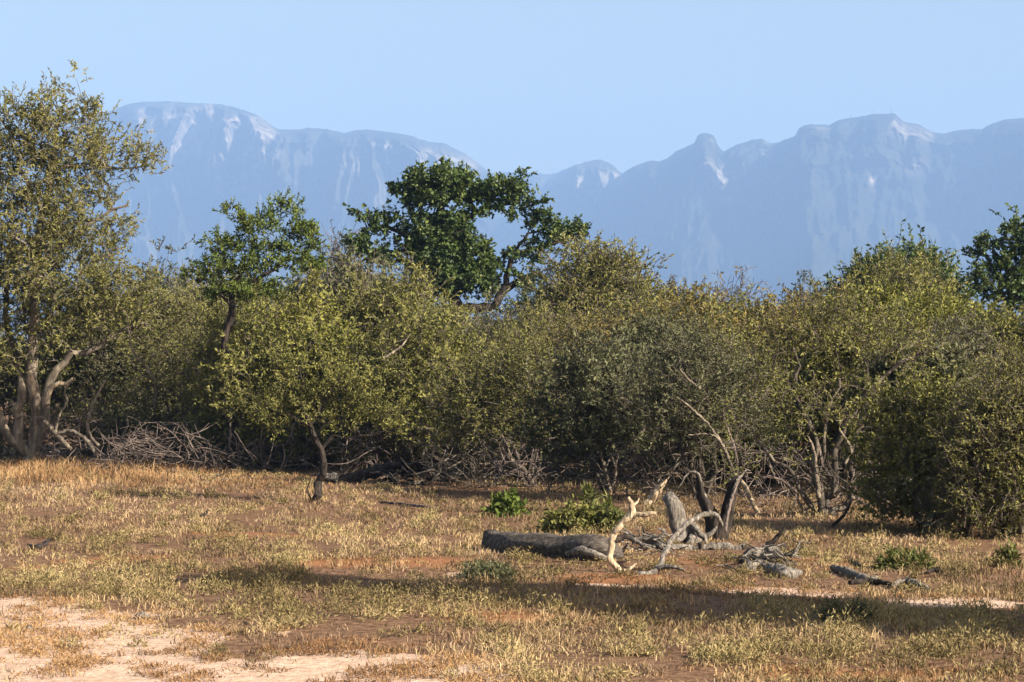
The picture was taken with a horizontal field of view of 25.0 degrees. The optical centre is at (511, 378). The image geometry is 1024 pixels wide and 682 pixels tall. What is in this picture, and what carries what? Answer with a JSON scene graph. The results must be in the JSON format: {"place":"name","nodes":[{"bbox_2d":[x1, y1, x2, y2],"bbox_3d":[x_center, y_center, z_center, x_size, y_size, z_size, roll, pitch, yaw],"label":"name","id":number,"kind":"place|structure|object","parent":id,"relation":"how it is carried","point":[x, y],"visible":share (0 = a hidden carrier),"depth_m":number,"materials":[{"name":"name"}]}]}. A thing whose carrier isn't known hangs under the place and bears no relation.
{"place":"outdoors","nodes":[
{"label":"outdoors","id":0,"kind":"place"},
{"bbox_2d":[0,101,1023,343],"bbox_3d":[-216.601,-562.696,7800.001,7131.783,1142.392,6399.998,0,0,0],"label":"mountains","id":1,"kind":"structure","parent":0,"point":[818,201],"depth_m":7710.47,"materials":[{"name":"blue stone"}]},
{"bbox_2d":[0,402,1023,681],"bbox_3d":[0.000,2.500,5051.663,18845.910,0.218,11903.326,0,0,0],"label":"ground","id":2,"kind":"structure","parent":0,"point":[302,668],"depth_m":26.21,"materials":[{"name":"soil"}]},
{"bbox_2d":[0,336,43,452],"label":"thicket shrub","id":3,"kind":"object","parent":2,"relation":"on","point":[6,391],"visible":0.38,"depth_m":73.39,"materials":[{"name":"green plant"}]},
{"bbox_2d":[0,395,66,461],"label":"scrub","id":4,"kind":"object","parent":2,"relation":"on","point":[11,425],"visible":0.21,"depth_m":71.75,"materials":[{"name":"green plant"}]},
{"bbox_2d":[19,415,120,466],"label":"dead shrub","id":5,"kind":"object","parent":2,"relation":"on","point":[64,447],"visible":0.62,"depth_m":66.86,"materials":[{"name":"brown plant"}]},
{"bbox_2d":[24,370,136,460],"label":"scrub","id":6,"kind":"object","parent":2,"relation":"on","point":[81,411],"visible":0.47,"depth_m":70.76,"materials":[{"name":"brown plant"}]},
{"bbox_2d":[0,264,192,451],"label":"thicket shrub","id":7,"kind":"object","parent":2,"relation":"on","point":[69,368],"visible":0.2,"depth_m":72.54,"materials":[{"name":"green plant"}]},
{"bbox_2d":[0,59,194,462],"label":"bushwillow tree","id":8,"kind":"object","parent":2,"relation":"on","point":[57,229],"visible":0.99,"depth_m":68.07,"materials":[{"name":"green plant"}]},
{"bbox_2d":[47,323,180,445],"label":"thicket shrub","id":9,"kind":"object","parent":2,"relation":"on","point":[99,371],"visible":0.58,"depth_m":71.80,"materials":[{"name":"green plant"}]},
{"bbox_2d":[84,389,192,461],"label":"scrub","id":10,"kind":"object","parent":2,"relation":"on","point":[120,424],"visible":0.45,"depth_m":69.71,"materials":[{"name":"brown plant"}]},
{"bbox_2d":[69,421,256,473],"bbox_3d":[-9.427,1.892,62.040,5.469,1.473,3.153,0,0,0],"label":"brush heap","id":11,"kind":"object","parent":2,"relation":"on","point":[124,444],"visible":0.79,"depth_m":61.68,"materials":[{"name":"grey plant"}]},
{"bbox_2d":[132,233,196,432],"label":"thicket shrub","id":12,"kind":"object","parent":2,"relation":"on","point":[168,278],"visible":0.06,"depth_m":103.57,"materials":[{"name":"green plant"}]},
{"bbox_2d":[105,279,228,458],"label":"thicket shrub","id":13,"kind":"object","parent":2,"relation":"on","point":[173,344],"visible":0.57,"depth_m":68.32,"materials":[{"name":"green plant"}]},
{"bbox_2d":[127,263,213,414],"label":"thicket shrub","id":14,"kind":"object","parent":2,"relation":"on","point":[179,285],"visible":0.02,"depth_m":80.33,"materials":[{"name":"green plant"}]},
{"bbox_2d":[151,395,245,463],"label":"thicket shrub","id":15,"kind":"object","parent":2,"relation":"on","point":[173,439],"visible":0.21,"depth_m":67.92,"materials":[{"name":"green plant"}]},
{"bbox_2d":[154,260,305,417],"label":"thicket shrub","id":16,"kind":"object","parent":2,"relation":"on","point":[198,300],"visible":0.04,"depth_m":75.43,"materials":[{"name":"green plant"}]},
{"bbox_2d":[189,329,275,470],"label":"thicket shrub","id":17,"kind":"object","parent":2,"relation":"on","point":[230,367],"visible":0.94,"depth_m":62.23,"materials":[{"name":"green plant"}]},
{"bbox_2d":[173,290,302,466],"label":"thicket shrub","id":18,"kind":"object","parent":2,"relation":"on","point":[205,414],"visible":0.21,"depth_m":65.41,"materials":[{"name":"green plant"}]},
{"bbox_2d":[189,284,314,371],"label":"thicket shrub","id":19,"kind":"object","parent":2,"relation":"on","point":[273,302],"visible":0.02,"depth_m":71.58,"materials":[{"name":"green plant"}]},
{"bbox_2d":[177,188,330,467],"bbox_3d":[-7.074,-1.389,63.282,4.257,7.977,2.575,0,0,0],"label":"knobthorn tree","id":20,"kind":"object","parent":2,"relation":"on","point":[239,285],"visible":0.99,"depth_m":63.21,"materials":[{"name":"green plant"}]},
{"bbox_2d":[224,421,333,473],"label":"dead shrub","id":21,"kind":"object","parent":2,"relation":"on","point":[268,458],"visible":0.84,"depth_m":61.76,"materials":[{"name":"brown wood"}]},
{"bbox_2d":[241,418,338,470],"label":"thicket shrub","id":22,"kind":"object","parent":2,"relation":"on","point":[268,452],"visible":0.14,"depth_m":63.93,"materials":[{"name":"green plant"}]},
{"bbox_2d":[224,263,399,471],"bbox_3d":[-5.541,-0.251,62.888,5.033,6.015,4.346,0,0,0],"label":"thicket shrub","id":23,"kind":"object","parent":2,"relation":"on","point":[310,337],"visible":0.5,"depth_m":62.63,"materials":[{"name":"green plant"}]},
{"bbox_2d":[236,337,416,501],"bbox_3d":[-3.728,0.864,46.574,3.632,3.433,2.098,0,0,0],"label":"acacia tree","id":24,"kind":"object","parent":2,"relation":"on","point":[310,390],"visible":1,"depth_m":46.55,"materials":[{"name":"green plant"}]},
{"bbox_2d":[296,219,370,279],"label":"thicket shrub","id":25,"kind":"object","parent":2,"relation":"on","point":[335,242],"visible":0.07,"depth_m":96.11,"materials":[{"name":"green plant"}]},
{"bbox_2d":[273,240,414,329],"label":"thicket shrub","id":26,"kind":"object","parent":2,"relation":"on","point":[334,280],"visible":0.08,"depth_m":76.27,"materials":[{"name":"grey plant"}]},
{"bbox_2d":[300,426,409,477],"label":"dead shrub","id":27,"kind":"object","parent":2,"relation":"on","point":[349,461],"visible":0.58,"depth_m":59.82,"materials":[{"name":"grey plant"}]},
{"bbox_2d":[299,349,450,464],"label":"thicket shrub","id":28,"kind":"object","parent":2,"relation":"on","point":[378,436],"visible":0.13,"depth_m":61.08,"materials":[{"name":"green plant"}]},
{"bbox_2d":[316,258,439,320],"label":"thicket shrub","id":29,"kind":"object","parent":2,"relation":"on","point":[372,278],"visible":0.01,"depth_m":73.74,"materials":[{"name":"green plant"}]},
{"bbox_2d":[317,445,470,484],"bbox_3d":[-2.725,2.178,56.205,3.656,1.180,1.801,0,0,19],"label":"fallen tree","id":30,"kind":"object","parent":2,"relation":"on","point":[376,471],"visible":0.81,"depth_m":55.89,"materials":[{"name":"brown wood"}]},
{"bbox_2d":[312,246,477,461],"bbox_3d":[-3.149,-0.624,66.025,5.509,6.379,5.563,0,0,-38],"label":"thicket shrub","id":31,"kind":"object","parent":2,"relation":"on","point":[368,306],"visible":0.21,"depth_m":64.68,"materials":[{"name":"green plant"}]},
{"bbox_2d":[334,287,519,476],"bbox_3d":[-2.048,0.093,59.653,4.740,5.084,4.652,0,0,38],"label":"thicket shrub","id":32,"kind":"object","parent":2,"relation":"on","point":[413,355],"visible":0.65,"depth_m":59.29,"materials":[{"name":"green plant"}]},
{"bbox_2d":[383,406,492,472],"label":"scrub","id":33,"kind":"object","parent":2,"relation":"on","point":[418,454],"visible":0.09,"depth_m":62.54,"materials":[{"name":"green plant"}]},
{"bbox_2d":[376,454,517,490],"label":"dead shrub","id":34,"kind":"object","parent":2,"relation":"on","point":[448,475],"visible":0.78,"depth_m":53.84,"materials":[{"name":"wood"}]},
{"bbox_2d":[397,285,496,429],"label":"thicket shrub","id":35,"kind":"object","parent":2,"relation":"on","point":[470,312],"visible":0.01,"depth_m":72.52,"materials":[{"name":"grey plant"}]},
{"bbox_2d":[339,156,591,325],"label":"fig tree","id":36,"kind":"object","parent":2,"relation":"on","point":[451,239],"visible":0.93,"depth_m":91.66,"materials":[{"name":"green plant"}]},
{"bbox_2d":[417,431,525,481],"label":"dead shrub","id":37,"kind":"object","parent":2,"relation":"on","point":[485,463],"visible":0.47,"depth_m":56.70,"materials":[{"name":"wood"}]},
{"bbox_2d":[450,555,524,580],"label":"leafy shrub","id":38,"kind":"object","parent":2,"relation":"on","point":[485,569],"visible":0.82,"depth_m":28.71,"materials":[{"name":"green plant"}]},
{"bbox_2d":[437,394,537,474],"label":"scrub","id":39,"kind":"object","parent":2,"relation":"on","point":[475,449],"visible":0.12,"depth_m":60.69,"materials":[{"name":"green plant"}]},
{"bbox_2d":[397,313,594,484],"bbox_3d":[-0.351,0.529,54.795,4.858,4.196,3.259,0,0,0],"label":"thicket shrub","id":40,"kind":"object","parent":2,"relation":"on","point":[507,371],"visible":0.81,"depth_m":54.36,"materials":[{"name":"green plant"}]},
{"bbox_2d":[451,283,550,445],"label":"thicket shrub","id":41,"kind":"object","parent":2,"relation":"on","point":[483,329],"visible":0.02,"depth_m":67.18,"materials":[{"name":"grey plant"}]},
{"bbox_2d":[477,486,531,517],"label":"leafy shrub","id":42,"kind":"object","parent":2,"relation":"on","point":[505,504],"visible":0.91,"depth_m":40.56,"materials":[{"name":"green plant"}]},
{"bbox_2d":[0,568,1021,681],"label":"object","id":43,"kind":"structure","parent":2,"relation":"on","point":[26,649],"depth_m":20.61,"materials":[{"name":"plant"}]},
{"bbox_2d":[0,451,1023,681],"bbox_3d":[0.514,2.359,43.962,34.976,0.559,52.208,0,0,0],"label":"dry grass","id":44,"kind":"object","parent":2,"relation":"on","point":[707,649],"visible":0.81,"depth_m":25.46,"materials":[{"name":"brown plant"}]},
{"bbox_2d":[0,454,1023,681],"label":"rust grass","id":45,"kind":"structure","parent":2,"relation":"on","point":[156,471],"depth_m":41.39,"materials":[{"name":"brown plant"}]},
{"bbox_2d":[459,437,572,486],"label":"dead shrub","id":46,"kind":"object","parent":2,"relation":"on","point":[496,463],"visible":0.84,"depth_m":52.76,"materials":[{"name":"grey wood"}]},
{"bbox_2d":[479,388,588,479],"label":"scrub","id":47,"kind":"object","parent":2,"relation":"on","point":[524,454],"visible":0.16,"depth_m":58.54,"materials":[{"name":"green plant"}]},
{"bbox_2d":[469,295,608,461],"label":"thicket shrub","id":48,"kind":"object","parent":2,"relation":"on","point":[527,330],"visible":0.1,"depth_m":66.01,"materials":[{"name":"green plant"}]},
{"bbox_2d":[481,529,635,561],"bbox_3d":[0.457,2.348,32.134,2.820,0.459,1.029,0,0,42],"label":"fallen log","id":49,"kind":"object","parent":2,"relation":"on","point":[582,546],"visible":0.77,"depth_m":31.86,"materials":[{"name":"grey wood"}]},
{"bbox_2d":[534,495,605,533],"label":"leafy shrub","id":50,"kind":"object","parent":2,"relation":"on","point":[564,518],"visible":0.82,"depth_m":36.89,"materials":[{"name":"green plant"}]},
{"bbox_2d":[517,440,629,493],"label":"dead shrub","id":51,"kind":"object","parent":2,"relation":"on","point":[568,471],"visible":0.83,"depth_m":50.38,"materials":[{"name":"brown wood"}]},
{"bbox_2d":[521,292,653,468],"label":"thicket shrub","id":52,"kind":"object","parent":2,"relation":"on","point":[604,325],"visible":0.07,"depth_m":61.94,"materials":[{"name":"green plant"}]},
{"bbox_2d":[574,482,601,509],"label":"bladed plant","id":53,"kind":"object","parent":2,"relation":"on","point":[588,496],"visible":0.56,"depth_m":40.52,"materials":[{"name":"green plant"}]},
{"bbox_2d":[506,327,672,493],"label":"thicket shrub","id":54,"kind":"object","parent":2,"relation":"on","point":[584,368],"visible":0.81,"depth_m":49.91,"materials":[{"name":"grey plant"}]},
{"bbox_2d":[479,224,700,438],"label":"domed tree","id":55,"kind":"object","parent":2,"relation":"on","point":[582,285],"visible":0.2,"depth_m":76.37,"materials":[{"name":"green plant"}]},
{"bbox_2d":[542,417,660,481],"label":"scrub","id":56,"kind":"object","parent":2,"relation":"on","point":[576,453],"visible":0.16,"depth_m":57.60,"materials":[{"name":"green plant"}]},
{"bbox_2d":[580,489,631,533],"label":"bladed plant","id":57,"kind":"object","parent":2,"relation":"on","point":[609,513],"visible":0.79,"depth_m":36.95,"materials":[{"name":"green plant"}]},
{"bbox_2d":[569,442,685,495],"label":"dead shrub","id":58,"kind":"object","parent":2,"relation":"on","point":[642,468],"visible":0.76,"depth_m":48.26,"materials":[{"name":"brown wood"}]},
{"bbox_2d":[578,278,682,335],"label":"thicket shrub","id":59,"kind":"object","parent":2,"relation":"on","point":[612,309],"visible":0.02,"depth_m":69.53,"materials":[{"name":"green plant"}]},
{"bbox_2d":[605,497,656,572],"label":"forked branch","id":60,"kind":"object","parent":2,"relation":"on","point":[622,522],"visible":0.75,"depth_m":29.66,"materials":[{"name":"beige wood"}]},
{"bbox_2d":[568,437,706,482],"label":"scrub","id":61,"kind":"object","parent":2,"relation":"on","point":[645,465],"visible":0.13,"depth_m":56.76,"materials":[{"name":"grey plant"}]},
{"bbox_2d":[613,526,688,554],"bbox_3d":[1.819,2.357,33.046,1.359,0.488,2.421,0,0,0],"label":"stick heap","id":62,"kind":"object","parent":2,"relation":"on","point":[652,536],"visible":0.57,"depth_m":32.62,"materials":[{"name":"grey wood"}]},
{"bbox_2d":[575,301,732,480],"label":"thicket shrub","id":63,"kind":"object","parent":2,"relation":"on","point":[643,335],"visible":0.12,"depth_m":56.44,"materials":[{"name":"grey plant"}]},
{"bbox_2d":[634,509,722,574],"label":"arched branch","id":64,"kind":"object","parent":2,"relation":"on","point":[661,565],"visible":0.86,"depth_m":30.06,"materials":[{"name":"beige wood"}]},
{"bbox_2d":[614,279,748,474],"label":"thicket shrub","id":65,"kind":"object","parent":2,"relation":"on","point":[689,299],"visible":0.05,"depth_m":59.46,"materials":[{"name":"green plant"}]},
{"bbox_2d":[635,422,728,484],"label":"scrub","id":66,"kind":"object","parent":2,"relation":"on","point":[679,466],"visible":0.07,"depth_m":55.67,"materials":[{"name":"grey plant"}]},
{"bbox_2d":[632,436,742,499],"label":"dead shrub","id":67,"kind":"object","parent":2,"relation":"on","point":[675,465],"visible":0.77,"depth_m":46.40,"materials":[{"name":"brown wood"}]},
{"bbox_2d":[582,300,795,499],"bbox_3d":[3.547,0.487,46.896,4.258,4.130,3.498,0,0,-26],"label":"thicket shrub","id":68,"kind":"object","parent":2,"relation":"on","point":[700,364],"visible":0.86,"depth_m":46.40,"materials":[{"name":"green plant"}]},
{"bbox_2d":[662,491,717,544],"bbox_3d":[2.697,2.201,34.890,0.838,1.016,0.694,0,0,0],"label":"dead stump","id":69,"kind":"object","parent":2,"relation":"on","point":[692,532],"visible":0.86,"depth_m":34.89,"materials":[{"name":"grey wood"}]},
{"bbox_2d":[651,274,733,321],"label":"thicket shrub","id":70,"kind":"object","parent":2,"relation":"on","point":[700,292],"visible":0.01,"depth_m":81.28,"materials":[{"name":"green plant"}]},
{"bbox_2d":[624,523,784,549],"bbox_3d":[2.792,2.395,33.503,2.324,0.582,0.624,0,0,0],"label":"bleached bough","id":71,"kind":"object","parent":2,"relation":"on","point":[643,540],"visible":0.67,"depth_m":33.47,"materials":[{"name":"grey wood"}]},
{"bbox_2d":[678,467,748,539],"bbox_3d":[3.106,2.029,35.605,1.008,1.330,0.457,0,0,24],"label":"snag","id":72,"kind":"object","parent":2,"relation":"on","point":[726,512],"visible":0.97,"depth_m":35.53,"materials":[{"name":"grey wood"}]},
{"bbox_2d":[685,265,777,314],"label":"thicket shrub","id":73,"kind":"object","parent":2,"relation":"on","point":[727,292],"depth_m":85.18,"materials":[{"name":"green plant"}]},
{"bbox_2d":[665,313,807,485],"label":"thicket shrub","id":74,"kind":"object","parent":2,"relation":"on","point":[740,343],"visible":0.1,"depth_m":53.59,"materials":[{"name":"green plant"}]},
{"bbox_2d":[692,281,792,444],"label":"thicket shrub","id":75,"kind":"object","parent":2,"relation":"on","point":[735,308],"visible":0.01,"depth_m":67.42,"materials":[{"name":"green plant"}]},
{"bbox_2d":[683,417,807,485],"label":"scrub","id":76,"kind":"object","parent":2,"relation":"on","point":[728,474],"visible":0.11,"depth_m":54.55,"materials":[{"name":"brown plant"}]},
{"bbox_2d":[715,540,810,571],"bbox_3d":[3.361,2.406,30.759,1.502,0.558,2.608,0,0,0],"label":"stick heap","id":77,"kind":"object","parent":2,"relation":"on","point":[789,554],"visible":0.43,"depth_m":30.39,"materials":[{"name":"grey wood"}]},
{"bbox_2d":[710,442,818,506],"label":"dead shrub","id":78,"kind":"object","parent":2,"relation":"on","point":[760,482],"visible":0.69,"depth_m":43.81,"materials":[{"name":"wood"}]},
{"bbox_2d":[711,286,820,482],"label":"thicket shrub","id":79,"kind":"object","parent":2,"relation":"on","point":[759,322],"visible":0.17,"depth_m":56.00,"materials":[{"name":"green plant"}]},
{"bbox_2d":[766,563,802,578],"bbox_3d":[3.474,2.432,29.235,0.427,0.242,1.158,0,0,0],"label":"wood block","id":80,"kind":"object","parent":2,"relation":"on","point":[782,569],"depth_m":28.84,"materials":[{"name":"grey wood"}]},
{"bbox_2d":[736,421,840,485],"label":"scrub","id":81,"kind":"object","parent":2,"relation":"on","point":[770,444],"visible":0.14,"depth_m":53.90,"materials":[{"name":"brown plant"}]},
{"bbox_2d":[765,269,829,318],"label":"thicket shrub","id":82,"kind":"object","parent":2,"relation":"on","point":[802,287],"visible":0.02,"depth_m":88.05,"materials":[{"name":"green plant"}]},
{"bbox_2d":[757,276,870,437],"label":"thicket shrub","id":83,"kind":"object","parent":2,"relation":"on","point":[816,296],"visible":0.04,"depth_m":65.13,"materials":[{"name":"green plant"}]},
{"bbox_2d":[763,447,870,516],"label":"dead shrub","id":84,"kind":"object","parent":2,"relation":"on","point":[811,484],"visible":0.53,"depth_m":41.04,"materials":[{"name":"wood"}]},
{"bbox_2d":[774,423,870,486],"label":"scrub","id":85,"kind":"object","parent":2,"relation":"on","point":[805,468],"visible":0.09,"depth_m":52.96,"materials":[{"name":"brown plant"}]},
{"bbox_2d":[693,277,956,517],"bbox_3d":[5.508,0.363,40.663,4.643,4.347,1.919,0,0,0],"label":"shrub","id":86,"kind":"object","parent":2,"relation":"on","point":[803,411],"visible":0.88,"depth_m":40.50,"materials":[{"name":"green plant"}]},
{"bbox_2d":[766,303,893,492],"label":"thicket shrub","id":87,"kind":"object","parent":2,"relation":"on","point":[850,357],"visible":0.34,"depth_m":49.47,"materials":[{"name":"green plant"}]},
{"bbox_2d":[806,593,877,624],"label":"leafy shrub","id":88,"kind":"object","parent":2,"relation":"on","point":[831,606],"visible":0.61,"depth_m":23.32,"materials":[{"name":"green plant"}]},
{"bbox_2d":[830,564,878,578],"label":"weathered branch","id":89,"kind":"object","parent":2,"relation":"on","point":[849,571],"visible":0.91,"depth_m":29.11,"materials":[{"name":"grey wood"}]},
{"bbox_2d":[825,449,922,504],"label":"dead shrub","id":90,"kind":"object","parent":2,"relation":"on","point":[857,474],"visible":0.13,"depth_m":40.47,"materials":[{"name":"brown wood"}]},
{"bbox_2d":[795,267,968,435],"bbox_3d":[8.747,-0.031,54.012,4.293,5.211,4.396,0,0,0],"label":"thicket shrub","id":91,"kind":"object","parent":2,"relation":"on","point":[882,298],"visible":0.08,"depth_m":53.80,"materials":[{"name":"green plant"}]},
{"bbox_2d":[795,238,969,439],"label":"leafy tree","id":92,"kind":"object","parent":2,"relation":"on","point":[916,276],"visible":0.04,"depth_m":65.82,"materials":[{"name":"green plant"}]},
{"bbox_2d":[809,219,995,313],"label":"dark tree","id":93,"kind":"object","parent":2,"relation":"on","point":[943,265],"visible":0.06,"depth_m":80.41,"materials":[{"name":"green plant"}]},
{"bbox_2d":[868,543,936,571],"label":"leafy shrub","id":94,"kind":"object","parent":2,"relation":"on","point":[882,561],"visible":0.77,"depth_m":30.25,"materials":[{"name":"green plant"}]},
{"bbox_2d":[827,361,998,530],"bbox_3d":[6.726,1.152,37.493,3.145,2.870,2.284,0,0,0],"label":"thicket shrub","id":95,"kind":"object","parent":2,"relation":"on","point":[916,455],"visible":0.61,"depth_m":37.29,"materials":[{"name":"green plant"}]},
{"bbox_2d":[842,297,999,470],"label":"thicket shrub","id":96,"kind":"object","parent":2,"relation":"on","point":[952,356],"visible":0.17,"depth_m":47.22,"materials":[{"name":"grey plant"}]},
{"bbox_2d":[897,280,1012,338],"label":"thicket shrub","id":97,"kind":"object","parent":2,"relation":"on","point":[926,302],"visible":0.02,"depth_m":60.86,"materials":[{"name":"green plant"}]},
{"bbox_2d":[892,433,1023,539],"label":"thicket shrub","id":98,"kind":"object","parent":2,"relation":"on","point":[926,502],"visible":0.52,"depth_m":36.12,"materials":[{"name":"green plant"}]},
{"bbox_2d":[908,302,1018,423],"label":"thicket shrub","id":99,"kind":"object","parent":2,"relation":"on","point":[983,348],"visible":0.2,"depth_m":51.67,"materials":[{"name":"green plant"}]},
{"bbox_2d":[913,335,1023,540],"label":"thicket shrub","id":100,"kind":"object","parent":2,"relation":"on","point":[1002,403],"visible":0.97,"depth_m":35.73,"materials":[{"name":"green plant"}]},
{"bbox_2d":[952,296,1023,388],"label":"thicket shrub","id":101,"kind":"object","parent":2,"relation":"on","point":[1003,325],"visible":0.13,"depth_m":55.01,"materials":[{"name":"green plant"}]},
{"bbox_2d":[960,202,1023,316],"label":"open crowned tree","id":102,"kind":"object","parent":2,"relation":"on","point":[1012,283],"visible":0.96,"depth_m":75.77,"materials":[{"name":"green plant"}]},
{"bbox_2d":[983,538,1023,567],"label":"leafy shrub","id":103,"kind":"object","parent":2,"relation":"on","point":[1012,551],"visible":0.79,"depth_m":30.76,"materials":[{"name":"green plant"}]},
{"bbox_2d":[0,453,1023,681],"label":"straw grass","id":104,"kind":"structure","parent":0,"point":[534,627],"depth_m":28.45,"materials":[{"name":"beige plant"}]},
{"bbox_2d":[0,0,1023,173],"label":"sky","id":105,"kind":"structure","parent":0,"point":[545,86],"materials":[{"name":"blue"}]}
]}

